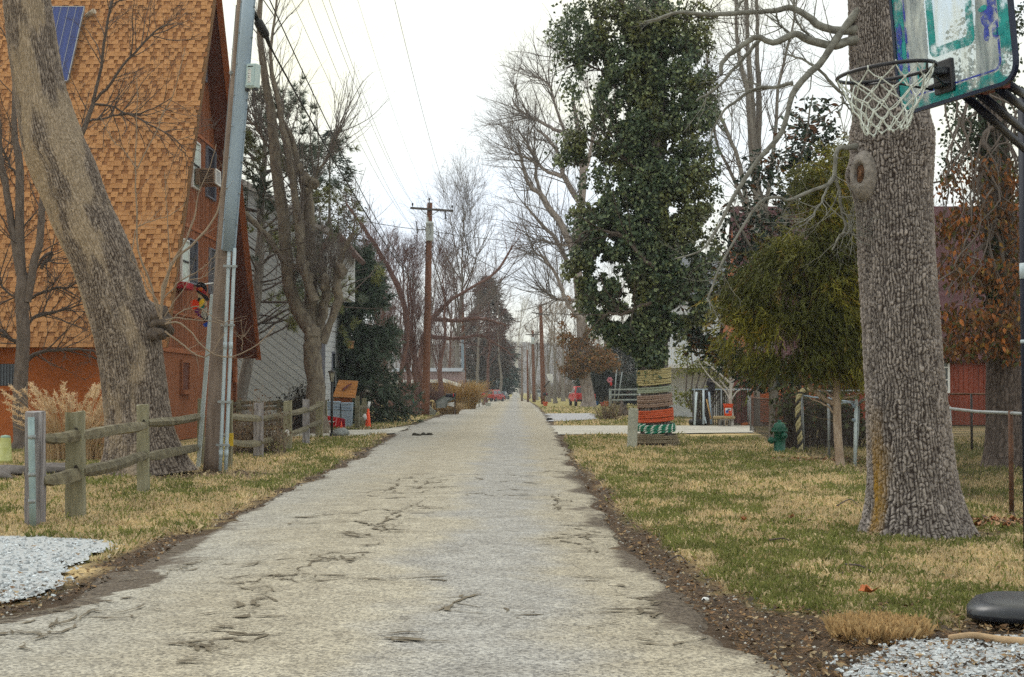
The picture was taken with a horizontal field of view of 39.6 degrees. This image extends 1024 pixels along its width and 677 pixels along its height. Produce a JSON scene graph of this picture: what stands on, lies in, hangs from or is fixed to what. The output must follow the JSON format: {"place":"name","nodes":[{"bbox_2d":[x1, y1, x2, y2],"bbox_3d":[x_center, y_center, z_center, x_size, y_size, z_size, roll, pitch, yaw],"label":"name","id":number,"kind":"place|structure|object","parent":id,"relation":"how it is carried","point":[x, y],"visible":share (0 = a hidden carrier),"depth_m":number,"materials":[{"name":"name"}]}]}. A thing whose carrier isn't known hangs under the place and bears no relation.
{"place":"outdoors","nodes":[
{"label":"outdoors","id":0,"kind":"place"},
{"bbox_2d":[0,381,103,460],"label":"plume grass","id":1,"kind":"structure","parent":0,"point":[55,451],"depth_m":29.99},
{"bbox_2d":[223,425,412,436],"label":"driveway","id":2,"kind":"structure","parent":0,"point":[397,429],"depth_m":51.92,"materials":[{"name":"concrete"}]},
{"bbox_2d":[0,397,797,676],"bbox_3d":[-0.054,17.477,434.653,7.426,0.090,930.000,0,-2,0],"label":"road","id":3,"kind":"structure","parent":0,"point":[478,541],"depth_m":10.38,"materials":[{"name":"asphalt"}]},
{"bbox_2d":[352,342,632,392],"bbox_3d":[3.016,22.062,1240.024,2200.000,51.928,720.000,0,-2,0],"label":"hills","id":4,"kind":"structure","parent":0,"point":[525,374],"depth_m":1010.62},
{"bbox_2d":[0,393,1023,676],"bbox_3d":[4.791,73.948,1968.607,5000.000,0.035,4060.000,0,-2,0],"label":"ground","id":5,"kind":"structure","parent":0,"point":[700,579],"depth_m":11.71,"materials":[{"name":"soil"}]},
{"bbox_2d":[0,435,12,464],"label":"pedestal","id":6,"kind":"object","parent":5,"relation":"on","point":[5,450],"visible":0.93,"depth_m":28.79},
{"bbox_2d":[0,535,116,601],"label":"gravel bed","id":7,"kind":"object","parent":5,"relation":"on","point":[30,541],"visible":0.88,"depth_m":12.72,"materials":[{"name":"gravel"}]},
{"bbox_2d":[0,0,224,449],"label":"yard tree","id":8,"kind":"object","parent":5,"relation":"on","point":[23,296],"visible":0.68,"depth_m":36.50,"materials":[{"name":"brown plant"}]},
{"bbox_2d":[0,0,260,443],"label":"frame house","id":9,"kind":"structure","parent":5,"relation":"on","point":[204,80],"depth_m":43.44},
{"bbox_2d":[0,364,14,390],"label":"window","id":10,"kind":"structure","parent":9,"relation":"in","point":[6,370],"depth_m":40.02,"materials":[{"name":"grey glass"}]},
{"bbox_2d":[180,238,189,282],"bbox_3d":[-10.103,-2.385,43.944,0.100,1.372,1.011,0,-2,0],"label":"window","id":11,"kind":"structure","parent":9,"relation":"in","point":[185,257],"depth_m":44.07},
{"bbox_2d":[179,359,193,393],"bbox_3d":[-10.073,1.187,44.028,0.160,1.072,1.209,0,-2,0],"label":"window","id":12,"kind":"structure","parent":9,"relation":"in","point":[185,365],"depth_m":43.94,"materials":[{"name":"brown paint"}]},
{"bbox_2d":[188,238,197,285],"bbox_3d":[-10.101,-2.421,45.000,0.100,1.417,1.177,0,-2,0],"label":"window","id":13,"kind":"structure","parent":9,"relation":"in","point":[193,250],"depth_m":45.16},
{"bbox_2d":[191,142,200,190],"bbox_3d":[-10.100,-5.534,45.454,0.100,1.528,1.017,0,-2,0],"label":"window","id":14,"kind":"structure","parent":9,"relation":"in","point":[197,154],"depth_m":45.59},
{"bbox_2d":[190,282,212,326],"bbox_3d":[-9.567,-1.082,44.505,0.584,1.525,1.982,0,-2,0],"label":"hanging flag","id":15,"kind":"object","parent":9,"relation":"hanging from","point":[201,290],"visible":0.88,"depth_m":43.56,"materials":[{"name":"fabric"}]},
{"bbox_2d":[195,168,220,186],"bbox_3d":[-9.744,-5.158,45.595,0.671,0.500,0.761,0,-2,0],"label":"air conditioner","id":16,"kind":"object","parent":9,"relation":"attached to","point":[213,180],"visible":0.93,"depth_m":45.23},
{"bbox_2d":[205,145,216,201],"bbox_3d":[-10.095,-5.518,47.706,0.100,1.688,1.384,0,-2,0],"label":"window","id":17,"kind":"structure","parent":9,"relation":"in","point":[210,192],"depth_m":47.69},
{"bbox_2d":[208,247,215,294],"bbox_3d":[-10.093,-2.242,48.217,0.100,1.544,1.479,0,-2,0],"label":"window","id":18,"kind":"structure","parent":9,"relation":"in","point":[212,252],"depth_m":47.84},
{"bbox_2d":[2,0,274,475],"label":"leaning tree","id":19,"kind":"object","parent":5,"relation":"on","point":[131,326],"visible":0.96,"depth_m":25.63,"materials":[{"name":"brown plant"}]},
{"bbox_2d":[24,398,322,528],"bbox_3d":[-5.865,1.981,30.788,1.013,1.405,30.108,0,-2,-2],"label":"split rail fence","id":20,"kind":"object","parent":5,"relation":"on","point":[74,436],"visible":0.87,"depth_m":18.42,"materials":[{"name":"wood"}]},
{"bbox_2d":[28,417,35,527],"bbox_3d":[-5.295,1.476,15.689,0.106,1.215,0.082,0,-2,0],"label":"standpipe","id":21,"kind":"object","parent":20,"relation":"attached to","point":[32,472],"visible":0.96,"depth_m":15.66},
{"bbox_2d":[0,424,396,562],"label":"grass","id":22,"kind":"structure","parent":5,"relation":"on","point":[118,519],"depth_m":19.93,"materials":[{"name":"plant"}]},
{"bbox_2d":[203,0,255,471],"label":"utility pole","id":23,"kind":"object","parent":5,"relation":"on","point":[233,160],"visible":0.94,"depth_m":26.59,"materials":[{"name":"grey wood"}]},
{"bbox_2d":[196,5,236,466],"bbox_3d":[-5.598,-1.827,26.933,0.090,8.629,1.892,1,-2,-32],"label":"guy wire guard","id":24,"kind":"object","parent":23,"relation":"attached to","point":[203,404],"visible":0.82,"depth_m":27.23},
{"bbox_2d":[245,63,260,109],"bbox_3d":[-4.865,-4.718,26.640,0.261,0.861,0.208,-1,-2,20],"label":"utility box","id":25,"kind":"object","parent":23,"relation":"attached to","point":[253,71],"visible":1,"depth_m":26.57,"materials":[{"name":"grey metal"}]},
{"bbox_2d":[273,53,426,295],"bbox_3d":[-5.102,-4.502,55.890,0.035,1.844,58.252,0,-2,0],"label":"telephone cable","id":26,"kind":"object","parent":23,"relation":"attached to","point":[275,56],"visible":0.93,"depth_m":39.35,"materials":[{"name":"rubber"}]},
{"bbox_2d":[254,10,273,52],"bbox_3d":[-4.776,-6.011,27.352,0.257,0.819,1.012,-1,-2,24],"label":"splice case","id":27,"kind":"object","parent":26,"relation":"hanging from","point":[261,28],"visible":0.84,"depth_m":27.22,"materials":[{"name":"plastic"}]},
{"bbox_2d":[223,388,303,453],"bbox_3d":[-5.937,1.926,33.436,2.248,1.654,1.400,0,-2,0],"label":"bramble patch","id":28,"kind":"object","parent":5,"relation":"on","point":[246,435],"visible":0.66,"depth_m":33.34,"materials":[{"name":"brown plant"}]},
{"bbox_2d":[233,400,327,431],"bbox_3d":[-8.441,2.825,51.394,3.551,1.233,0.287,0,-2,0],"label":"yard rail fence","id":29,"kind":"object","parent":5,"relation":"on","point":[237,405],"visible":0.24,"depth_m":51.29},
{"bbox_2d":[237,179,365,423],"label":"grey house","id":30,"kind":"structure","parent":5,"relation":"on","point":[277,365],"depth_m":62.06,"materials":[{"name":"wood"}]},
{"bbox_2d":[276,375,329,430],"bbox_3d":[-7.486,2.346,51.003,1.965,2.084,1.292,0,-2,0],"label":"bare shrub","id":31,"kind":"object","parent":5,"relation":"on","point":[296,401],"visible":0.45,"depth_m":50.81,"materials":[{"name":"brown plant"}]},
{"bbox_2d":[231,0,391,432],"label":"pollard tree","id":32,"kind":"object","parent":5,"relation":"on","point":[310,315],"visible":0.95,"depth_m":50.36,"materials":[{"name":"brown plant"}]},
{"bbox_2d":[237,73,388,428],"bbox_3d":[-9.989,-3.588,55.393,8.607,14.512,8.231,-1,-2,21],"label":"pine tree","id":33,"kind":"object","parent":5,"relation":"on","point":[245,373],"visible":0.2,"depth_m":55.07,"materials":[{"name":"green plant"}]},
{"bbox_2d":[307,130,380,326],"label":"evergreen tree","id":34,"kind":"object","parent":5,"relation":"on","point":[330,209],"visible":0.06,"depth_m":90.31,"materials":[{"name":"green plant"}]},
{"bbox_2d":[333,380,358,403],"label":"bin shed","id":35,"kind":"structure","parent":5,"relation":"on","point":[346,390],"depth_m":58.82,"materials":[{"name":"brown wood"}]},
{"bbox_2d":[341,402,352,426],"bbox_3d":[-6.789,3.135,58.581,0.453,1.001,0.600,0,-2,0],"label":"bin","id":36,"kind":"object","parent":5,"relation":"on","point":[347,411],"visible":0.98,"depth_m":58.34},
{"bbox_2d":[354,398,366,427],"bbox_3d":[-6.168,3.064,58.120,0.404,1.250,4.406,0,-2,0],"label":"garden gate fence","id":37,"kind":"object","parent":5,"relation":"on","point":[360,411],"visible":0.88,"depth_m":57.38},
{"bbox_2d":[345,204,403,406],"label":"river birch","id":38,"kind":"object","parent":5,"relation":"on","point":[371,240],"visible":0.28,"depth_m":83.94,"materials":[{"name":"brown plant"}]},
{"bbox_2d":[335,239,425,423],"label":"spruce tree","id":39,"kind":"object","parent":5,"relation":"on","point":[359,355],"visible":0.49,"depth_m":67.26,"materials":[{"name":"green plant"}]},
{"bbox_2d":[324,171,439,406],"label":"leaning birch","id":40,"kind":"object","parent":5,"relation":"on","point":[419,374],"visible":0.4,"depth_m":88.03,"materials":[{"name":"brown plant"}]},
{"bbox_2d":[355,220,411,412],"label":"river birch","id":41,"kind":"object","parent":5,"relation":"on","point":[394,287],"visible":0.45,"depth_m":80.12,"materials":[{"name":"brown plant"}]},
{"bbox_2d":[377,227,431,411],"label":"river birch","id":42,"kind":"object","parent":5,"relation":"on","point":[413,309],"visible":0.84,"depth_m":84.00,"materials":[{"name":"brown plant"}]},
{"bbox_2d":[384,218,433,413],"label":"river birch","id":43,"kind":"object","parent":5,"relation":"on","point":[408,373],"visible":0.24,"depth_m":90.17,"materials":[{"name":"brown plant"}]},
{"bbox_2d":[387,231,435,415],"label":"river birch","id":44,"kind":"object","parent":5,"relation":"on","point":[414,339],"visible":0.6,"depth_m":85.82,"materials":[{"name":"brown plant"}]},
{"bbox_2d":[383,374,448,412],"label":"thicket bush","id":45,"kind":"object","parent":5,"relation":"on","point":[436,393],"visible":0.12,"depth_m":93.54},
{"bbox_2d":[1,445,843,676],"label":"pebbles","id":46,"kind":"object","parent":5,"relation":"on","point":[783,653],"visible":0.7,"depth_m":10.14,"materials":[{"name":"gravel"}]},
{"bbox_2d":[391,368,464,403],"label":"house","id":47,"kind":"structure","parent":5,"relation":"on","point":[455,375],"depth_m":124.98,"materials":[{"name":"white wood"}]},
{"bbox_2d":[364,265,497,391],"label":"woods","id":48,"kind":"object","parent":5,"relation":"on","point":[445,363],"visible":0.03,"depth_m":277.63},
{"bbox_2d":[410,198,452,415],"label":"transformer pole","id":49,"kind":"object","parent":5,"relation":"on","point":[429,229],"visible":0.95,"depth_m":84.93,"materials":[{"name":"brown wood"}]},
{"bbox_2d":[269,0,426,293],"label":"telephone cable","id":50,"kind":"object","parent":49,"relation":"attached to","point":[329,127],"visible":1,"depth_m":37.02,"materials":[{"name":"rubber"}]},
{"bbox_2d":[416,235,462,367],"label":"bare tree","id":51,"kind":"object","parent":5,"relation":"on","point":[434,291],"visible":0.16,"depth_m":150.17,"materials":[{"name":"brown plant"}]},
{"bbox_2d":[436,393,455,413],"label":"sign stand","id":52,"kind":"object","parent":5,"relation":"on","point":[441,401],"visible":0.93,"depth_m":88.92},
{"bbox_2d":[419,231,477,396],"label":"river birch","id":53,"kind":"object","parent":5,"relation":"on","point":[443,339],"visible":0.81,"depth_m":104.42,"materials":[{"name":"brown plant"}]},
{"bbox_2d":[431,402,468,414],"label":"grass clump","id":54,"kind":"object","parent":5,"relation":"on","point":[446,410],"visible":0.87,"depth_m":89.51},
{"bbox_2d":[435,262,483,367],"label":"bare tree","id":55,"kind":"object","parent":5,"relation":"on","point":[450,351],"visible":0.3,"depth_m":165.50,"materials":[{"name":"brown plant"}]},
{"bbox_2d":[430,379,492,408],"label":"tall reeds","id":56,"kind":"object","parent":5,"relation":"on","point":[470,395],"visible":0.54,"depth_m":114.09,"materials":[{"name":"beige plant"}]},
{"bbox_2d":[403,136,544,367],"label":"fan tree","id":57,"kind":"object","parent":5,"relation":"on","point":[466,198],"visible":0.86,"depth_m":131.76,"materials":[{"name":"grey plant"}]},
{"bbox_2d":[418,216,531,392],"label":"leaning birch","id":58,"kind":"object","parent":5,"relation":"on","point":[475,319],"visible":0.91,"depth_m":105.65,"materials":[{"name":"brown plant"}]},
{"bbox_2d":[457,250,505,402],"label":"bare tree","id":59,"kind":"object","parent":5,"relation":"on","point":[477,366],"visible":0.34,"depth_m":180.13,"materials":[{"name":"brown plant"}]},
{"bbox_2d":[454,275,520,380],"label":"evergreen tree","id":60,"kind":"object","parent":5,"relation":"on","point":[469,353],"visible":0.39,"depth_m":213.71,"materials":[{"name":"green plant"}]},
{"bbox_2d":[466,262,519,404],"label":"bare tree","id":61,"kind":"object","parent":5,"relation":"on","point":[488,367],"visible":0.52,"depth_m":149.75,"materials":[{"name":"brown plant"}]},
{"bbox_2d":[466,335,520,398],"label":"evergreen tree","id":62,"kind":"object","parent":5,"relation":"on","point":[509,382],"visible":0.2,"depth_m":258.22,"materials":[{"name":"green plant"}]},
{"bbox_2d":[480,274,518,400],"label":"bare tree","id":63,"kind":"object","parent":5,"relation":"on","point":[500,370],"visible":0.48,"depth_m":209.96,"materials":[{"name":"brown plant"}]},
{"bbox_2d":[388,340,623,394],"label":"woods","id":64,"kind":"object","parent":5,"relation":"on","point":[518,368],"visible":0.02,"depth_m":493.42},
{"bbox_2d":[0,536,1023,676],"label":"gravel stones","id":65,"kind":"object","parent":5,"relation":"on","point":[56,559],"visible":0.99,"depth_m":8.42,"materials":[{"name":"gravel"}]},
{"bbox_2d":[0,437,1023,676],"bbox_3d":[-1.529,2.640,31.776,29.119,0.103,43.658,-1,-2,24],"label":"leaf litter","id":66,"kind":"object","parent":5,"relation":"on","point":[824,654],"visible":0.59,"depth_m":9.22,"materials":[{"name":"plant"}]},
{"bbox_2d":[508,292,533,397],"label":"sycamore tree","id":67,"kind":"object","parent":5,"relation":"on","point":[515,394],"visible":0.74,"depth_m":299.89,"materials":[{"name":"white plant"}]},
{"bbox_2d":[371,406,687,437],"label":"grass","id":68,"kind":"structure","parent":5,"relation":"on","point":[590,409],"depth_m":69.17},
{"bbox_2d":[525,330,538,401],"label":"utility pole","id":69,"kind":"object","parent":5,"relation":"on","point":[533,374],"visible":0.93,"depth_m":189.54,"materials":[{"name":"brown wood"}]},
{"bbox_2d":[522,290,555,399],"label":"bare tree","id":70,"kind":"object","parent":5,"relation":"on","point":[538,345],"visible":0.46,"depth_m":229.74,"materials":[{"name":"brown plant"}]},
{"bbox_2d":[532,304,549,403],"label":"utility pole","id":71,"kind":"object","parent":5,"relation":"on","point":[542,373],"visible":0.91,"depth_m":159.01,"materials":[{"name":"brown wood"}]},
{"bbox_2d":[462,23,620,406],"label":"cottonwood tree","id":72,"kind":"object","parent":5,"relation":"on","point":[598,361],"visible":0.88,"depth_m":130.18,"materials":[{"name":"grey plant"}]},
{"bbox_2d":[537,292,567,401],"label":"bare tree","id":73,"kind":"object","parent":5,"relation":"on","point":[548,398],"visible":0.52,"depth_m":189.48,"materials":[{"name":"brown plant"}]},
{"bbox_2d":[542,299,567,403],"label":"bare tree","id":74,"kind":"object","parent":5,"relation":"on","point":[555,369],"visible":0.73,"depth_m":169.57,"materials":[{"name":"brown plant"}]},
{"bbox_2d":[539,265,576,400],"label":"bare tree","id":75,"kind":"object","parent":5,"relation":"on","point":[562,384],"visible":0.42,"depth_m":205.02,"materials":[{"name":"brown plant"}]},
{"bbox_2d":[569,386,595,405],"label":"pickup truck","id":76,"kind":"object","parent":5,"relation":"on","point":[575,395],"visible":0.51,"depth_m":139.95,"materials":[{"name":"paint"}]},
{"bbox_2d":[536,297,634,398],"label":"woods","id":77,"kind":"object","parent":5,"relation":"on","point":[568,387],"visible":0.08,"depth_m":299.67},
{"bbox_2d":[589,396,626,419],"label":"rose canes","id":78,"kind":"object","parent":5,"relation":"on","point":[609,412],"visible":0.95,"depth_m":74.82,"materials":[{"name":"brown plant"}]},
{"bbox_2d":[578,345,639,404],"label":"evergreen tree","id":79,"kind":"object","parent":5,"relation":"on","point":[597,384],"visible":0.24,"depth_m":148.50,"materials":[{"name":"green plant"}]},
{"bbox_2d":[618,360,639,396],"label":"evergreen tree","id":80,"kind":"object","parent":5,"relation":"on","point":[632,384],"visible":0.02,"depth_m":139.84,"materials":[{"name":"green plant"}]},
{"bbox_2d":[627,408,638,446],"bbox_3d":[3.188,2.399,37.573,0.325,1.133,0.513,0,-2,0],"label":"concrete post","id":81,"kind":"object","parent":5,"relation":"on","point":[632,432],"visible":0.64,"depth_m":37.48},
{"bbox_2d":[511,0,768,445],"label":"ivy tree","id":82,"kind":"object","parent":5,"relation":"on","point":[637,151],"visible":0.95,"depth_m":39.05,"materials":[{"name":"green plant"}]},
{"bbox_2d":[636,367,671,385],"bbox_3d":[3.940,1.050,39.471,0.976,0.548,0.980,0,-2,0],"label":"rope","id":83,"kind":"object","parent":82,"relation":"attached to","point":[650,378],"visible":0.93,"depth_m":39.07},
{"bbox_2d":[637,392,672,407],"bbox_3d":[3.966,1.711,39.448,1.018,0.446,1.001,0,-2,0],"label":"rope","id":84,"kind":"object","parent":82,"relation":"attached to","point":[642,401],"visible":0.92,"depth_m":39.03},
{"bbox_2d":[638,406,673,422],"bbox_3d":[3.975,2.113,39.434,1.030,0.461,1.035,0,-2,0],"label":"rope","id":85,"kind":"object","parent":82,"relation":"attached to","point":[647,417],"visible":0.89,"depth_m":39.01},
{"bbox_2d":[638,422,675,433],"bbox_3d":[3.995,2.478,39.430,1.107,0.330,1.122,0,-2,0],"label":"rope","id":86,"kind":"object","parent":82,"relation":"attached to","point":[657,429],"visible":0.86,"depth_m":38.96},
{"bbox_2d":[637,433,679,445],"bbox_3d":[4.001,2.792,39.416,1.312,0.332,1.308,0,-2,0],"label":"rope","id":87,"kind":"object","parent":5,"relation":"on","point":[672,439],"visible":0.85,"depth_m":38.88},
{"bbox_2d":[668,256,729,416],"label":"white house","id":88,"kind":"structure","parent":5,"relation":"on","point":[679,384],"depth_m":81.94,"materials":[{"name":"wood"}]},
{"bbox_2d":[669,334,742,424],"bbox_3d":[8.913,1.835,63.923,3.709,4.130,1.900,0,-2,0],"label":"privet bush","id":89,"kind":"object","parent":5,"relation":"on","point":[690,373],"visible":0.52,"depth_m":63.89,"materials":[{"name":"green plant"}]},
{"bbox_2d":[694,341,744,425],"bbox_3d":[8.898,1.750,59.900,2.774,3.847,0.896,0,-2,0],"label":"young tree","id":90,"kind":"object","parent":5,"relation":"on","point":[730,396],"visible":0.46,"depth_m":59.91,"materials":[{"name":"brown plant"}]},
{"bbox_2d":[692,387,750,425],"bbox_3d":[9.050,2.931,61.427,2.562,1.680,0.100,0,-2,0],"label":"slatted fence","id":91,"kind":"object","parent":5,"relation":"on","point":[720,396],"visible":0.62,"depth_m":61.46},
{"bbox_2d":[678,0,831,424],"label":"multi stem tree","id":92,"kind":"object","parent":5,"relation":"on","point":[754,120],"visible":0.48,"depth_m":62.71,"materials":[{"name":"grey plant"}]},
{"bbox_2d":[672,94,856,437],"bbox_3d":[7.663,-2.183,42.036,5.876,10.342,2.307,0,-2,0],"label":"magnolia tree","id":93,"kind":"object","parent":5,"relation":"on","point":[809,131],"visible":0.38,"depth_m":41.93,"materials":[{"name":"green plant"}]},
{"bbox_2d":[686,129,864,466],"bbox_3d":[5.596,-0.772,28.549,4.318,6.774,2.996,0,-2,0],"label":"cedar tree","id":94,"kind":"object","parent":5,"relation":"on","point":[823,319],"visible":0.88,"depth_m":28.07,"materials":[{"name":"green plant"}]},
{"bbox_2d":[767,420,787,453],"bbox_3d":[6.467,2.384,34.541,0.486,0.815,0.409,-1,-2,19],"label":"fire hydrant","id":95,"kind":"object","parent":5,"relation":"on","point":[779,429],"visible":0.93,"depth_m":34.41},
{"bbox_2d":[623,0,979,540],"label":"oak tree","id":96,"kind":"object","parent":5,"relation":"on","point":[913,487],"visible":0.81,"depth_m":14.66,"materials":[{"name":"brown plant"}]},
{"bbox_2d":[795,387,820,450],"bbox_3d":[7.279,1.969,34.884,0.674,1.575,0.130,0,-2,0],"label":"candy cane decoration","id":97,"kind":"object","parent":5,"relation":"on","point":[801,392],"visible":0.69,"depth_m":34.84},
{"bbox_2d":[764,376,866,448],"bbox_3d":[8.269,1.771,37.414,3.293,2.385,1.780,0,-2,0],"label":"undergrowth bush","id":98,"kind":"object","parent":5,"relation":"on","point":[787,418],"visible":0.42,"depth_m":37.22,"materials":[{"name":"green plant"}]},
{"bbox_2d":[720,206,1019,425],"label":"red house","id":99,"kind":"structure","parent":5,"relation":"on","point":[964,377],"depth_m":61.98,"materials":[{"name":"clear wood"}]},
{"bbox_2d":[750,390,1022,513],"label":"chain link fence","id":100,"kind":"object","parent":5,"relation":"on","point":[855,418],"visible":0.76,"depth_m":28.49,"materials":[{"name":"metal"}]},
{"bbox_2d":[835,0,1023,626],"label":"basketball hoop","id":101,"kind":"object","parent":5,"relation":"on","point":[1004,607],"visible":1,"depth_m":6.93,"materials":[{"name":"plastic"}]},
{"bbox_2d":[843,635,1023,676],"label":"gravel bed","id":102,"kind":"object","parent":5,"relation":"on","point":[972,667],"visible":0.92,"depth_m":7.88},
{"bbox_2d":[948,632,1023,644],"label":"branch","id":103,"kind":"object","parent":102,"relation":"on","point":[993,638],"visible":0.98,"depth_m":8.43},
{"bbox_2d":[947,393,985,449],"bbox_3d":[11.307,2.141,36.378,0.189,1.495,3.970,2,-3,-40],"label":"yard fence","id":104,"kind":"object","parent":5,"relation":"on","point":[971,404],"visible":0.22,"depth_m":35.91,"materials":[{"name":"black metal"}]},
{"bbox_2d":[933,0,1023,468],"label":"vine hung tree","id":105,"kind":"object","parent":5,"relation":"on","point":[994,185],"visible":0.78,"depth_m":27.30,"materials":[{"name":"brown plant"}]},
{"bbox_2d":[971,512,1022,527],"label":"leaf heap","id":106,"kind":"object","parent":5,"relation":"on","point":[1012,519],"visible":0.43,"depth_m":15.84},
{"bbox_2d":[544,413,596,420],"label":"driveway","id":107,"kind":"structure","parent":0,"point":[567,416],"depth_m":82.26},
{"bbox_2d":[222,0,1023,345],"label":"sky","id":108,"kind":"structure","parent":0,"point":[452,46],"materials":[{"name":"white"}]},
{"bbox_2d":[550,425,753,433],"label":"driveway","id":109,"kind":"structure","parent":0,"point":[579,429],"depth_m":54.61,"materials":[{"name":"concrete"}]},
{"bbox_2d":[564,434,1023,630],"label":"grass","id":110,"kind":"structure","parent":0,"point":[711,541],"depth_m":15.19,"materials":[{"name":"plant"}]},
{"bbox_2d":[820,608,937,644],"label":"dry grass","id":111,"kind":"structure","parent":0,"point":[872,626],"depth_m":8.61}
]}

